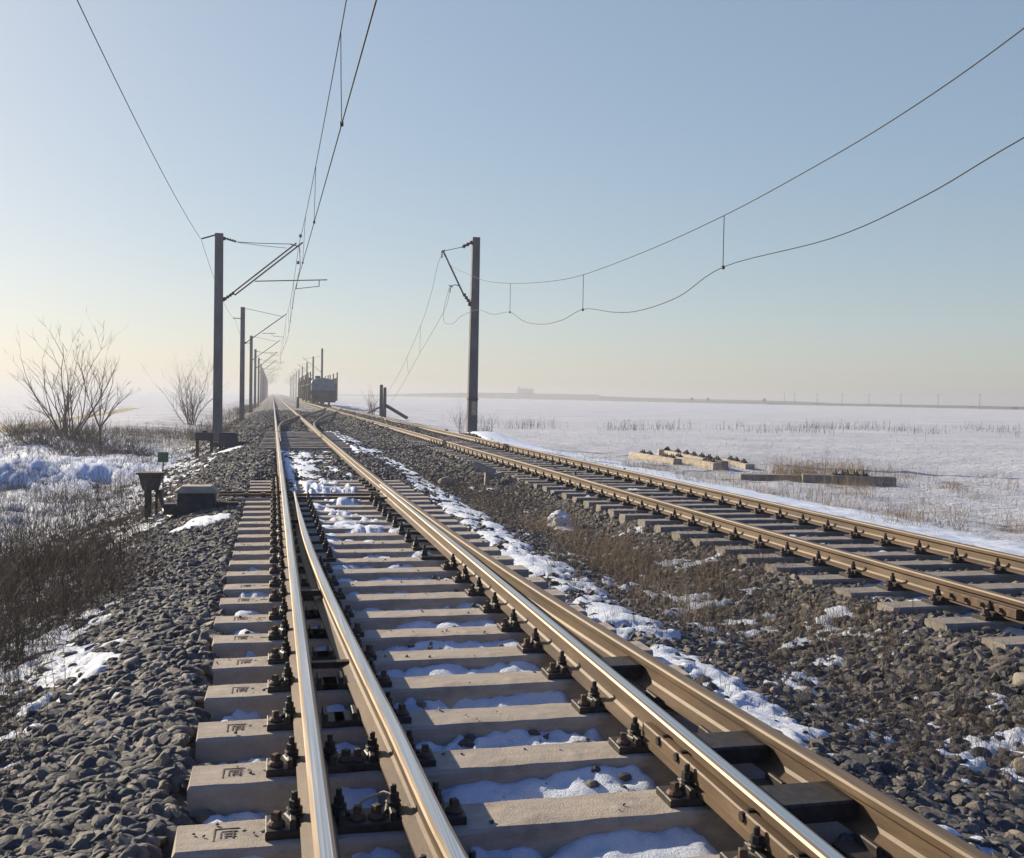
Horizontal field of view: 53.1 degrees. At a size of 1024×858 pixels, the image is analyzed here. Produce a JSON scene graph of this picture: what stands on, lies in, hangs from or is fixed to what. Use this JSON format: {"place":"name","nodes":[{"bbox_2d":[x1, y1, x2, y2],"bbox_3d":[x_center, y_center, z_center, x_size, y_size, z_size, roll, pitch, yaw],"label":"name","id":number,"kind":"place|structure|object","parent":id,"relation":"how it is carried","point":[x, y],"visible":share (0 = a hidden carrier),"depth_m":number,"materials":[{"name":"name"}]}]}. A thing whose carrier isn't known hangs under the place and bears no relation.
{"place":"outdoors","nodes":[
{"label":"outdoors","id":0,"kind":"place"},
{"bbox_2d":[0,502,170,737],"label":"dry grass","id":1,"kind":"structure","parent":0,"point":[115,546],"depth_m":9.69,"materials":[{"name":"brown plant"}]},
{"bbox_2d":[0,389,1023,857],"bbox_3d":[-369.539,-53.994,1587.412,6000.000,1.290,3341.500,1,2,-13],"label":"ground","id":2,"kind":"structure","parent":0,"point":[578,423],"depth_m":63.70,"materials":[{"name":"white snow"}]},
{"bbox_2d":[0,408,59,436],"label":"thicket","id":3,"kind":"object","parent":2,"relation":"on","point":[24,424],"visible":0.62,"depth_m":40.13,"materials":[{"name":"brown plant"}]},
{"bbox_2d":[3,417,80,445],"bbox_3d":[-16.714,0.079,35.718,3.135,1.285,2.676,1,2,14],"label":"thicket","id":4,"kind":"object","parent":2,"relation":"on","point":[35,440],"visible":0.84,"depth_m":35.50,"materials":[{"name":"brown plant"}]},
{"bbox_2d":[5,310,124,435],"bbox_3d":[-17.402,-2.202,39.480,3.370,5.430,4.828,2,2,21],"label":"bare shrub","id":5,"kind":"object","parent":2,"relation":"on","point":[67,404],"visible":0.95,"depth_m":39.68,"materials":[{"name":"brown plant"}]},
{"bbox_2d":[29,401,120,443],"bbox_3d":[-16.283,-0.209,38.164,3.444,1.838,3.123,1,2,-13],"label":"thicket","id":6,"kind":"object","parent":2,"relation":"on","point":[91,431],"visible":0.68,"depth_m":38.30,"materials":[{"name":"brown plant"}]},
{"bbox_2d":[37,426,122,455],"bbox_3d":[-14.164,0.384,33.792,2.890,1.274,2.681,1,2,-13],"label":"thicket","id":7,"kind":"object","parent":2,"relation":"on","point":[79,447],"visible":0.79,"depth_m":33.67,"materials":[{"name":"brown plant"}]},
{"bbox_2d":[75,335,138,445],"bbox_3d":[-14.608,-1.310,37.113,2.282,4.706,2.164,1,2,-13],"label":"bare tree","id":8,"kind":"object","parent":2,"relation":"on","point":[108,416],"visible":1,"depth_m":37.09,"materials":[{"name":"brown plant"}]},
{"bbox_2d":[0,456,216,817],"bbox_3d":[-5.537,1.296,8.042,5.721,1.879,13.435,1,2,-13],"label":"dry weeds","id":9,"kind":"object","parent":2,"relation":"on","point":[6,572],"visible":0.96,"depth_m":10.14,"materials":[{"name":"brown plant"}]},
{"bbox_2d":[0,587,227,857],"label":"ballast stones","id":10,"kind":"object","parent":2,"relation":"on","point":[127,749],"visible":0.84,"depth_m":4.78,"materials":[{"name":"grey gravel"}]},
{"bbox_2d":[79,426,164,455],"bbox_3d":[-13.602,0.466,35.352,3.047,1.324,2.472,1,2,-13],"label":"thicket","id":11,"kind":"object","parent":2,"relation":"on","point":[130,447],"visible":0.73,"depth_m":35.32,"materials":[{"name":"brown plant"}]},
{"bbox_2d":[0,417,246,589],"bbox_3d":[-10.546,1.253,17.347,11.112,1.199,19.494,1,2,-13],"label":"dry grass","id":12,"kind":"structure","parent":2,"relation":"on","point":[110,500],"depth_m":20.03,"materials":[{"name":"brown plant"}]},
{"bbox_2d":[1,470,257,646],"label":"ballast stones","id":13,"kind":"object","parent":2,"relation":"on","point":[206,551],"visible":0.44,"depth_m":10.44,"materials":[{"name":"grey gravel"}]},
{"bbox_2d":[136,471,165,518],"bbox_3d":[-5.471,1.087,15.509,0.400,0.871,0.300,1,2,-13],"label":"cable box","id":14,"kind":"object","parent":2,"relation":"on","point":[154,483],"visible":0.75,"depth_m":15.42,"materials":[{"name":"black paint"}]},
{"bbox_2d":[141,348,234,424],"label":"bare tree","id":15,"kind":"object","parent":2,"relation":"on","point":[187,413],"visible":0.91,"depth_m":74.55,"materials":[{"name":"brown plant"}]},
{"bbox_2d":[161,700,237,852],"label":"ballast stones","id":16,"kind":"object","parent":2,"relation":"on","point":[202,816],"visible":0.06,"depth_m":3.97,"materials":[{"name":"grey gravel"}]},
{"bbox_2d":[163,484,237,516],"bbox_3d":[-4.375,1.069,14.428,1.000,0.550,0.520,1,2,-13],"label":"point machine","id":17,"kind":"object","parent":2,"relation":"on","point":[190,503],"visible":0.7,"depth_m":14.23,"materials":[{"name":"black paint"}]},
{"bbox_2d":[157,403,261,442],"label":"dry weeds","id":18,"kind":"object","parent":2,"relation":"on","point":[246,407],"visible":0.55,"depth_m":69.76,"materials":[{"name":"brown plant"}]},
{"bbox_2d":[212,432,248,450],"bbox_3d":[-8.832,0.410,32.168,1.120,0.604,0.520,1,2,-13],"label":"point machine","id":19,"kind":"object","parent":2,"relation":"on","point":[230,439],"visible":0.79,"depth_m":31.96,"materials":[{"name":"black paint"}]},
{"bbox_2d":[233,307,285,420],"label":"catenary pole","id":20,"kind":"object","parent":2,"relation":"on","point":[242,368],"visible":0.98,"depth_m":72.81,"materials":[{"name":"metal"}]},
{"bbox_2d":[201,233,326,441],"bbox_3d":[-9.501,-3.154,39.284,4.699,8.460,0.315,1,2,-13],"label":"catenary pole","id":21,"kind":"object","parent":2,"relation":"on","point":[219,298],"visible":0.99,"depth_m":38.78,"materials":[{"name":"metal"}]},
{"bbox_2d":[276,0,376,378],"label":"contact wire","id":22,"kind":"object","parent":21,"relation":"hanging from","point":[342,119],"visible":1,"depth_m":15.11,"materials":[{"name":"metal"}]},
{"bbox_2d":[202,409,447,443],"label":"ballast stones","id":23,"kind":"object","parent":2,"relation":"on","point":[336,421],"visible":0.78,"depth_m":56.37,"materials":[{"name":"grey gravel"}]},
{"bbox_2d":[252,449,398,480],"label":"ballast stones","id":24,"kind":"object","parent":2,"relation":"on","point":[335,476],"visible":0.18,"depth_m":19.48,"materials":[{"name":"grey gravel"}]},
{"bbox_2d":[250,476,404,486],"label":"sleeper","id":25,"kind":"object","parent":2,"relation":"on","point":[338,484],"visible":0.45,"depth_m":17.59,"materials":[{"name":"concrete"}]},
{"bbox_2d":[249,479,409,489],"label":"sleeper","id":26,"kind":"object","parent":2,"relation":"on","point":[302,487],"visible":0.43,"depth_m":17.02,"materials":[{"name":"concrete"}]},
{"bbox_2d":[236,488,429,501],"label":"sleeper","id":27,"kind":"object","parent":2,"relation":"on","point":[241,499],"visible":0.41,"depth_m":15.18,"materials":[{"name":"concrete"}]},
{"bbox_2d":[219,491,380,496],"bbox_3d":[-3.164,0.989,15.377,2.370,0.102,0.250,1,2,-13],"label":"drive rod","id":28,"kind":"object","parent":27,"relation":"on","point":[241,493],"visible":0.86,"depth_m":15.29,"materials":[{"name":"metal"}]},
{"bbox_2d":[245,492,430,505],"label":"sleeper","id":29,"kind":"object","parent":2,"relation":"on","point":[305,501],"visible":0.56,"depth_m":14.63,"materials":[{"name":"concrete"}]},
{"bbox_2d":[243,496,436,510],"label":"sleeper","id":30,"kind":"object","parent":2,"relation":"on","point":[374,506],"visible":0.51,"depth_m":14.13,"materials":[{"name":"concrete"}]},
{"bbox_2d":[378,484,857,857],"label":"switch blade","id":31,"kind":"object","parent":30,"relation":"on","point":[742,805],"visible":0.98,"depth_m":4.24,"materials":[{"name":"metal"}]},
{"bbox_2d":[243,501,443,515],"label":"sleeper","id":32,"kind":"object","parent":2,"relation":"on","point":[379,510],"visible":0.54,"depth_m":13.55,"materials":[{"name":"concrete"}]},
{"bbox_2d":[242,505,451,521],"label":"sleeper","id":33,"kind":"object","parent":2,"relation":"on","point":[383,515],"visible":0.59,"depth_m":12.97,"materials":[{"name":"concrete"}]},
{"bbox_2d":[239,510,458,527],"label":"sleeper","id":34,"kind":"object","parent":2,"relation":"on","point":[252,524],"visible":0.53,"depth_m":12.38,"materials":[{"name":"concrete"}]},
{"bbox_2d":[237,515,467,534],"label":"sleeper","id":35,"kind":"object","parent":2,"relation":"on","point":[314,527],"visible":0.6,"depth_m":11.75,"materials":[{"name":"concrete"}]},
{"bbox_2d":[237,522,478,542],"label":"sleeper","id":36,"kind":"object","parent":2,"relation":"on","point":[400,535],"visible":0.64,"depth_m":11.23,"materials":[{"name":"concrete"}]},
{"bbox_2d":[235,529,488,550],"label":"sleeper","id":37,"kind":"object","parent":2,"relation":"on","point":[407,541],"visible":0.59,"depth_m":10.66,"materials":[{"name":"concrete"}]},
{"bbox_2d":[232,536,500,560],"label":"sleeper","id":38,"kind":"object","parent":2,"relation":"on","point":[320,551],"visible":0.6,"depth_m":10.07,"materials":[{"name":"concrete"}]},
{"bbox_2d":[115,428,625,512],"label":"ballast stones","id":39,"kind":"object","parent":2,"relation":"on","point":[389,443],"visible":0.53,"depth_m":25.58,"materials":[{"name":"grey gravel"}]},
{"bbox_2d":[229,544,513,570],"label":"sleeper","id":40,"kind":"object","parent":2,"relation":"on","point":[424,559],"visible":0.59,"depth_m":9.51,"materials":[{"name":"concrete"}]},
{"bbox_2d":[226,554,528,583],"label":"sleeper","id":41,"kind":"object","parent":2,"relation":"on","point":[449,570],"visible":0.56,"depth_m":8.91,"materials":[{"name":"concrete"}]},
{"bbox_2d":[223,565,546,597],"bbox_3d":[-1.016,1.311,8.457,2.633,0.346,0.294,1,2,-13],"label":"sleeper","id":42,"kind":"object","parent":2,"relation":"on","point":[459,581],"visible":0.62,"depth_m":8.35,"materials":[{"name":"concrete"}]},
{"bbox_2d":[273,399,340,857],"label":"stock rail","id":43,"kind":"object","parent":42,"relation":"on","point":[318,832],"visible":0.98,"depth_m":4.42,"materials":[{"name":"silver metal"}]},
{"bbox_2d":[367,385,407,418],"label":"pole stump","id":44,"kind":"object","parent":2,"relation":"on","point":[383,405],"visible":0.77,"depth_m":81.59,"materials":[{"name":"concrete"}]},
{"bbox_2d":[219,577,565,615],"bbox_3d":[-0.884,1.327,7.880,2.630,0.346,0.294,1,2,-13],"label":"sleeper","id":45,"kind":"object","parent":2,"relation":"on","point":[383,602],"visible":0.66,"depth_m":7.75,"materials":[{"name":"concrete"}]},
{"bbox_2d":[213,592,586,634],"bbox_3d":[-0.755,1.355,7.303,2.630,0.346,0.294,1,2,-13],"label":"sleeper","id":46,"kind":"object","parent":2,"relation":"on","point":[367,620],"visible":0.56,"depth_m":7.15,"materials":[{"name":"concrete"}]},
{"bbox_2d":[211,609,616,657],"bbox_3d":[-0.599,1.375,6.732,2.633,0.346,0.294,1,2,-13],"label":"sleeper","id":47,"kind":"object","parent":2,"relation":"on","point":[239,646],"visible":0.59,"depth_m":6.58,"materials":[{"name":"concrete"}]},
{"bbox_2d":[212,628,652,684],"bbox_3d":[-0.431,1.393,6.163,2.633,0.346,0.294,1,2,-13],"label":"sleeper","id":48,"kind":"object","parent":2,"relation":"on","point":[251,670],"visible":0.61,"depth_m":6.02,"materials":[{"name":"concrete"}]},
{"bbox_2d":[245,488,635,791],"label":"ballast stones","id":49,"kind":"object","parent":2,"relation":"on","point":[468,740],"visible":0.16,"depth_m":4.82,"materials":[{"name":"grey gravel"}]},
{"bbox_2d":[195,681,697,764],"bbox_3d":[-0.169,1.437,5.009,2.630,0.346,0.294,1,2,-13],"label":"sleeper","id":50,"kind":"object","parent":2,"relation":"on","point":[219,742],"visible":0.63,"depth_m":4.86,"materials":[{"name":"concrete"}]},
{"bbox_2d":[204,651,691,721],"bbox_3d":[-0.301,1.409,5.586,2.633,0.346,0.294,1,2,-13],"label":"sleeper","id":51,"kind":"object","parent":2,"relation":"on","point":[222,701],"visible":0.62,"depth_m":5.44,"materials":[{"name":"concrete"}]},
{"bbox_2d":[441,237,479,432],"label":"catenary pole","id":52,"kind":"object","parent":2,"relation":"on","point":[472,386],"visible":1,"depth_m":40.78,"materials":[{"name":"metal"}]},
{"bbox_2d":[378,28,1023,405],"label":"messenger wire","id":53,"kind":"object","parent":52,"relation":"attached to","point":[722,267],"visible":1,"depth_m":13.19,"materials":[{"name":"metal"}]},
{"bbox_2d":[443,137,1023,323],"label":"contact wire","id":54,"kind":"object","parent":53,"relation":"hanging from","point":[803,245],"visible":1,"depth_m":11.90,"materials":[{"name":"metal"}]},
{"bbox_2d":[187,716,764,816],"bbox_3d":[-0.023,1.454,4.436,2.630,0.346,0.294,1,2,-13],"label":"sleeper","id":55,"kind":"object","parent":2,"relation":"on","point":[268,786],"visible":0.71,"depth_m":4.27,"materials":[{"name":"concrete"}]},
{"bbox_2d":[472,460,504,484],"bbox_3d":[-0.457,0.914,19.804,0.667,0.603,0.204,1,2,-10],"label":"concrete marker","id":56,"kind":"object","parent":2,"relation":"on","point":[489,471],"visible":0.88,"depth_m":19.73,"materials":[{"name":"grey concrete"}]},
{"bbox_2d":[0,431,1023,857],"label":"snow patches","id":57,"kind":"object","parent":2,"relation":"on","point":[670,843],"visible":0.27,"depth_m":6.61,"materials":[{"name":"white snow"}]},
{"bbox_2d":[171,763,853,857],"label":"sleeper","id":58,"kind":"object","parent":2,"relation":"on","point":[546,827],"visible":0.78,"depth_m":3.73,"materials":[{"name":"concrete"}]},
{"bbox_2d":[371,393,822,402],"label":"woodland","id":59,"kind":"object","parent":2,"relation":"on","point":[492,395],"visible":0.37,"depth_m":1277.17,"materials":[{"name":"plant"}]},
{"bbox_2d":[542,479,658,490],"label":"sleeper","id":60,"kind":"object","parent":2,"relation":"on","point":[648,485],"visible":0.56,"depth_m":18.03,"materials":[{"name":"concrete"}]},
{"bbox_2d":[550,482,671,493],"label":"sleeper","id":61,"kind":"object","parent":2,"relation":"on","point":[580,489],"visible":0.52,"depth_m":17.47,"materials":[{"name":"concrete"}]},
{"bbox_2d":[562,485,686,498],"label":"sleeper","id":62,"kind":"object","parent":2,"relation":"on","point":[673,491],"visible":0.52,"depth_m":16.88,"materials":[{"name":"concrete"}]},
{"bbox_2d":[572,488,700,501],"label":"sleeper","id":63,"kind":"object","parent":2,"relation":"on","point":[600,496],"visible":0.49,"depth_m":16.30,"materials":[{"name":"concrete"}]},
{"bbox_2d":[583,492,716,507],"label":"sleeper","id":64,"kind":"object","parent":2,"relation":"on","point":[704,499],"visible":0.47,"depth_m":15.73,"materials":[{"name":"concrete"}]},
{"bbox_2d":[285,396,1023,623],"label":"track rail","id":65,"kind":"object","parent":2,"relation":"on","point":[917,581],"visible":0.86,"depth_m":10.45,"materials":[{"name":"metal"}]},
{"bbox_2d":[305,372,337,404],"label":"freight wagon","id":66,"kind":"object","parent":65,"relation":"on","point":[324,390],"visible":1,"depth_m":122.15,"materials":[{"name":"metal"}]},
{"bbox_2d":[943,589,1022,618],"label":"fishplate","id":67,"kind":"object","parent":65,"relation":"attached to","point":[997,607],"visible":1,"depth_m":7.53,"materials":[{"name":"metal"}]},
{"bbox_2d":[419,825,890,857],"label":"sleeper","id":68,"kind":"object","parent":2,"relation":"on","point":[861,845],"visible":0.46,"depth_m":3.46,"materials":[{"name":"concrete"}]},
{"bbox_2d":[628,449,681,464],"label":"discarded sleeper","id":69,"kind":"object","parent":2,"relation":"on","point":[649,455],"visible":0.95,"depth_m":32.03,"materials":[{"name":"concrete"}]},
{"bbox_2d":[288,396,1023,574],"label":"track rail","id":70,"kind":"object","parent":2,"relation":"on","point":[1013,563],"visible":0.86,"depth_m":12.89,"materials":[{"name":"metal"}]},
{"bbox_2d":[595,495,735,510],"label":"sleeper","id":71,"kind":"object","parent":2,"relation":"on","point":[719,503],"visible":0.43,"depth_m":15.11,"materials":[{"name":"concrete"}]},
{"bbox_2d":[608,499,753,516],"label":"sleeper","id":72,"kind":"object","parent":2,"relation":"on","point":[738,507],"visible":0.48,"depth_m":14.55,"materials":[{"name":"concrete"}]},
{"bbox_2d":[386,471,982,600],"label":"ballast stones","id":73,"kind":"object","parent":2,"relation":"on","point":[520,534],"visible":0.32,"depth_m":12.62,"materials":[{"name":"grey gravel"}]},
{"bbox_2d":[657,447,728,470],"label":"discarded sleeper","id":74,"kind":"object","parent":2,"relation":"on","point":[669,451],"visible":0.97,"depth_m":32.21,"materials":[{"name":"concrete"}]},
{"bbox_2d":[619,504,773,523],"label":"sleeper","id":75,"kind":"object","parent":2,"relation":"on","point":[655,513],"visible":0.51,"depth_m":13.94,"materials":[{"name":"concrete"}]},
{"bbox_2d":[674,453,721,469],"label":"discarded sleeper","id":76,"kind":"object","parent":2,"relation":"on","point":[706,461],"visible":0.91,"depth_m":29.88,"materials":[{"name":"concrete"}]},
{"bbox_2d":[400,461,1023,804],"bbox_3d":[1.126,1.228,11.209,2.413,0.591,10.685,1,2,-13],"label":"dry grass","id":77,"kind":"structure","parent":2,"relation":"on","point":[641,567],"depth_m":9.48,"materials":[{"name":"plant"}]},
{"bbox_2d":[637,508,797,526],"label":"sleeper","id":78,"kind":"object","parent":2,"relation":"on","point":[672,519],"visible":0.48,"depth_m":13.36,"materials":[{"name":"concrete"}]},
{"bbox_2d":[449,414,1019,436],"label":"dry weeds","id":79,"kind":"object","parent":2,"relation":"on","point":[764,431],"visible":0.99,"depth_m":72.99,"materials":[{"name":"brown plant"}]},
{"bbox_2d":[653,513,822,532],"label":"sleeper","id":80,"kind":"object","parent":2,"relation":"on","point":[801,523],"visible":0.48,"depth_m":12.80,"materials":[{"name":"concrete"}]},
{"bbox_2d":[671,519,849,540],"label":"sleeper","id":81,"kind":"object","parent":2,"relation":"on","point":[826,530],"visible":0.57,"depth_m":12.22,"materials":[{"name":"concrete"}]},
{"bbox_2d":[738,473,799,481],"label":"discarded sleeper","id":82,"kind":"object","parent":2,"relation":"on","point":[748,476],"visible":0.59,"depth_m":25.25,"materials":[{"name":"concrete"}]},
{"bbox_2d":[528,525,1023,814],"bbox_3d":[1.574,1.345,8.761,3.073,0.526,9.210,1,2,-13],"label":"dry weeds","id":83,"kind":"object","parent":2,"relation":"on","point":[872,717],"visible":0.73,"depth_m":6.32,"materials":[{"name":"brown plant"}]},
{"bbox_2d":[547,449,1023,532],"bbox_3d":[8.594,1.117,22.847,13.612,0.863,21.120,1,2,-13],"label":"dry grass","id":84,"kind":"structure","parent":2,"relation":"on","point":[853,486],"depth_m":21.94,"materials":[{"name":"plant"}]},
{"bbox_2d":[691,526,879,546],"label":"sleeper","id":85,"kind":"object","parent":2,"relation":"on","point":[854,537],"visible":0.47,"depth_m":11.64,"materials":[{"name":"concrete"}]},
{"bbox_2d":[561,571,1023,857],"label":"ballast stones","id":86,"kind":"object","parent":2,"relation":"on","point":[994,822],"visible":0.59,"depth_m":6.05,"materials":[{"name":"grey gravel"}]},
{"bbox_2d":[715,533,912,553],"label":"sleeper","id":87,"kind":"object","parent":2,"relation":"on","point":[884,544],"visible":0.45,"depth_m":11.07,"materials":[{"name":"concrete"}]},
{"bbox_2d":[736,540,948,563],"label":"sleeper","id":88,"kind":"object","parent":2,"relation":"on","point":[917,551],"visible":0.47,"depth_m":10.47,"materials":[{"name":"concrete"}]},
{"bbox_2d":[801,469,896,486],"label":"discarded sleeper","id":89,"kind":"object","parent":2,"relation":"on","point":[889,482],"visible":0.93,"depth_m":24.77,"materials":[{"name":"concrete"}]},
{"bbox_2d":[765,548,990,574],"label":"sleeper","id":90,"kind":"object","parent":2,"relation":"on","point":[954,561],"visible":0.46,"depth_m":9.89,"materials":[{"name":"concrete"}]},
{"bbox_2d":[778,570,1023,671],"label":"ballast stones","id":91,"kind":"object","parent":2,"relation":"on","point":[954,636],"visible":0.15,"depth_m":7.58,"materials":[{"name":"grey gravel"}]},
{"bbox_2d":[798,558,1023,584],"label":"sleeper","id":92,"kind":"object","parent":2,"relation":"on","point":[996,571],"visible":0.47,"depth_m":9.32,"materials":[{"name":"concrete"}]},
{"bbox_2d":[834,573,1023,598],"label":"sleeper","id":93,"kind":"object","parent":2,"relation":"on","point":[890,587],"visible":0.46,"depth_m":8.55,"materials":[{"name":"concrete"}]},
{"bbox_2d":[876,586,1023,614],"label":"sleeper","id":94,"kind":"object","parent":2,"relation":"on","point":[936,601],"visible":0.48,"depth_m":7.93,"materials":[{"name":"concrete"}]},
{"bbox_2d":[924,600,1023,630],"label":"sleeper","id":95,"kind":"object","parent":2,"relation":"on","point":[989,617],"visible":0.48,"depth_m":7.35,"materials":[{"name":"concrete"}]},
{"bbox_2d":[981,636,1023,649],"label":"sleeper","id":96,"kind":"object","parent":2,"relation":"on","point":[1014,641],"visible":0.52,"depth_m":6.77,"materials":[{"name":"concrete"}]},
{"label":"sleeper","id":97,"kind":"object","parent":2,"relation":"on","visible":0},
{"bbox_2d":[291,491,468,857],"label":"switch blade","id":98,"kind":"object","parent":97,"relation":"on","point":[429,830],"visible":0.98,"depth_m":4.36,"materials":[{"name":"metal"}]},
{"bbox_2d":[311,659,349,668],"bbox_3d":[-1.011,1.306,5.687,0.250,0.035,0.050,1,2,-13],"label":"stretcher bar","id":99,"kind":"object","parent":98,"relation":"attached to","point":[322,664],"visible":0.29,"depth_m":5.67,"materials":[{"name":"metal"}]},
{"bbox_2d":[279,398,992,857],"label":"stock rail","id":100,"kind":"object","parent":97,"relation":"on","point":[891,826],"visible":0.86,"depth_m":4.53,"materials":[{"name":"metal"}]},
{"bbox_2d":[0,0,1023,406],"label":"sky","id":101,"kind":"structure","parent":0,"point":[572,138],"materials":[{"name":"blue"}]},
{"bbox_2d":[494,386,598,398],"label":"farm building","id":102,"kind":"structure","parent":0,"point":[524,393],"depth_m":1249.03,"materials":[{"name":"grey"}]},
{"bbox_2d":[294,393,1023,409],"bbox_3d":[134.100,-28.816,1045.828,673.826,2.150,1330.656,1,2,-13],"label":"road embankment","id":103,"kind":"structure","parent":0,"point":[888,405],"depth_m":783.83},
{"bbox_2d":[747,452,900,481],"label":"dry grass","id":104,"kind":"structure","parent":0,"point":[789,468],"depth_m":26.05,"materials":[{"name":"plant"}]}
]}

